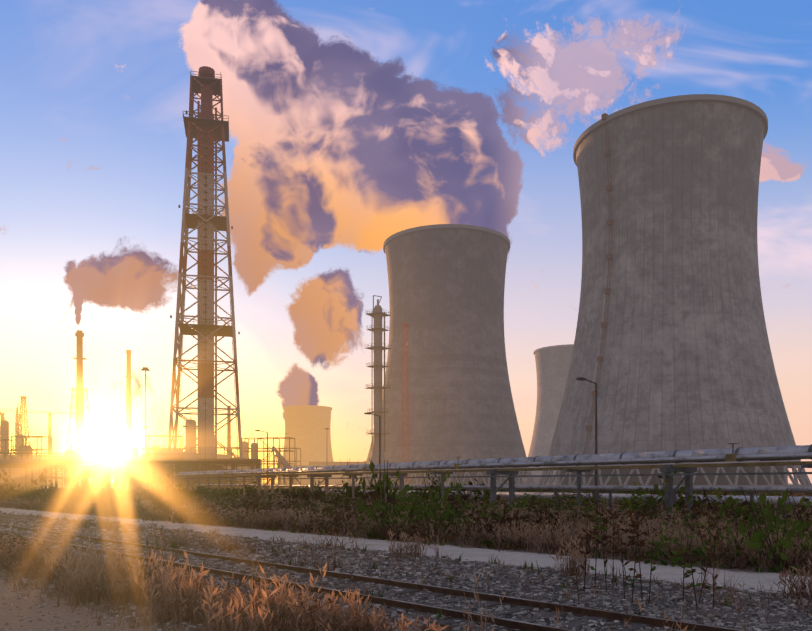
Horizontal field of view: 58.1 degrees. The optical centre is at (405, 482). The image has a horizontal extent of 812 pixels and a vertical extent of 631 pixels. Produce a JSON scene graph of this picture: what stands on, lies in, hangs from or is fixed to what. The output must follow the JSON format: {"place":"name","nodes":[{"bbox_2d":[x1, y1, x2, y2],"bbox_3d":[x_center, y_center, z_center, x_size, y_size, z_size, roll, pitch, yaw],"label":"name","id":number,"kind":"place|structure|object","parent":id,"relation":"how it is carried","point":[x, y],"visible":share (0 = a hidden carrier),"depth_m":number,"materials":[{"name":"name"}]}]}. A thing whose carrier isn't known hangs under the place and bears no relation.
{"place":"outdoors","nodes":[
{"label":"outdoors","id":0,"kind":"place"},
{"bbox_2d":[0,579,152,630],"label":"dirt ground","id":1,"kind":"structure","parent":0,"point":[25,611],"depth_m":10.53,"materials":[{"name":"brown soil"}]},
{"bbox_2d":[275,405,333,484],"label":"cooling tower","id":2,"kind":"structure","parent":0,"point":[306,426],"depth_m":739.73,"materials":[{"name":"concrete"}]},
{"bbox_2d":[0,507,810,597],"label":"concrete path","id":3,"kind":"structure","parent":0,"point":[669,572],"depth_m":18.50,"materials":[{"name":"grey concrete"}]},
{"bbox_2d":[0,513,811,630],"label":"gravel strip","id":4,"kind":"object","parent":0,"point":[729,619],"depth_m":13.07,"materials":[{"name":"grey gravel"}]},
{"bbox_2d":[0,483,811,630],"bbox_3d":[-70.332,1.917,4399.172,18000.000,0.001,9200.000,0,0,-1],"label":"ground","id":5,"kind":"structure","parent":0,"point":[165,628],"depth_m":16.15,"materials":[{"name":"soil"}]},
{"bbox_2d":[15,407,18,456],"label":"chimney","id":6,"kind":"object","parent":5,"relation":"on","point":[17,433],"visible":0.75,"depth_m":396.03,"materials":[{"name":"metal"}]},
{"bbox_2d":[19,396,29,445],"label":"lattice mast","id":7,"kind":"object","parent":5,"relation":"on","point":[23,399],"visible":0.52,"depth_m":514.91,"materials":[{"name":"metal"}]},
{"bbox_2d":[0,403,82,455],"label":"rack","id":8,"kind":"object","parent":5,"relation":"on","point":[19,416],"visible":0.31,"depth_m":446.92,"materials":[{"name":"metal"}]},
{"bbox_2d":[47,413,52,464],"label":"chimney","id":9,"kind":"object","parent":5,"relation":"on","point":[49,441],"visible":0.58,"depth_m":376.13,"materials":[{"name":"metal"}]},
{"bbox_2d":[63,330,92,485],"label":"chimney","id":10,"kind":"object","parent":5,"relation":"on","point":[79,426],"visible":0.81,"depth_m":474.64,"materials":[{"name":"metal"}]},
{"bbox_2d":[125,350,131,446],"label":"chimney","id":11,"kind":"object","parent":5,"relation":"on","point":[128,403],"visible":0.54,"depth_m":396.29,"materials":[{"name":"white paint"}]},
{"bbox_2d":[141,367,149,452],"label":"floodlight pole","id":12,"kind":"object","parent":5,"relation":"on","point":[145,369],"visible":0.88,"depth_m":248.17,"materials":[{"name":"metal"}]},
{"bbox_2d":[167,66,260,490],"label":"flare stack","id":13,"kind":"object","parent":5,"relation":"on","point":[205,129],"visible":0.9,"depth_m":147.59,"materials":[{"name":"metal"}]},
{"bbox_2d":[226,406,231,455],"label":"distillation column","id":14,"kind":"structure","parent":5,"relation":"on","point":[228,437],"depth_m":417.29,"materials":[{"name":"metal"}]},
{"bbox_2d":[0,413,526,492],"bbox_3d":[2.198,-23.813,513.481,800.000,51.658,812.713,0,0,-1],"label":"industrial plant","id":15,"kind":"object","parent":5,"relation":"on","point":[23,466],"visible":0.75,"depth_m":146.32,"materials":[{"name":"white paint"}]},
{"bbox_2d":[9,377,598,508],"bbox_3d":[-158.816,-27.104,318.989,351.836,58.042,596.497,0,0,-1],"label":"street lamps","id":16,"kind":"object","parent":5,"relation":"on","point":[595,494],"visible":0.73,"depth_m":41.15,"materials":[{"name":"metal"}]},
{"bbox_2d":[365,295,392,488],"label":"process column","id":17,"kind":"structure","parent":5,"relation":"on","point":[377,314],"depth_m":238.39,"materials":[{"name":"grey metal"}]},
{"bbox_2d":[401,323,408,484],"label":"red mast","id":18,"kind":"object","parent":5,"relation":"on","point":[404,325],"visible":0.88,"depth_m":260.65,"materials":[{"name":"metal"}]},
{"bbox_2d":[0,458,811,630],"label":"vegetation","id":19,"kind":"object","parent":5,"relation":"on","point":[780,539],"visible":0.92,"depth_m":16.88,"materials":[{"name":"green plant"}]},
{"bbox_2d":[355,224,536,485],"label":"cooling tower","id":20,"kind":"structure","parent":5,"relation":"on","point":[446,282],"depth_m":308.66,"materials":[{"name":"concrete"}]},
{"bbox_2d":[175,443,811,514],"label":"pipe rack","id":21,"kind":"object","parent":5,"relation":"on","point":[775,453],"visible":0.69,"depth_m":40.07,"materials":[{"name":"metal"}]},
{"bbox_2d":[534,94,811,486],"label":"cooling tower","id":22,"kind":"structure","parent":5,"relation":"on","point":[671,350],"depth_m":206.89,"materials":[{"name":"concrete"}]},
{"bbox_2d":[0,0,811,482],"label":"sky","id":23,"kind":"structure","parent":0,"point":[354,125],"materials":[{"name":"blue"}]},
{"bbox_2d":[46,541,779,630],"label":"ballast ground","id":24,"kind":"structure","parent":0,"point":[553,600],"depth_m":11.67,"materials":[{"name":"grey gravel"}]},
{"bbox_2d":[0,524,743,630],"bbox_3d":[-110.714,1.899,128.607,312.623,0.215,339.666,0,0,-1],"label":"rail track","id":25,"kind":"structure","parent":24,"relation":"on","point":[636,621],"depth_m":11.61,"materials":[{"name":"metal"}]},
{"bbox_2d":[528,344,573,484],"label":"cooling tower","id":26,"kind":"structure","parent":0,"point":[552,366],"depth_m":580.08,"materials":[{"name":"concrete"}]}
]}

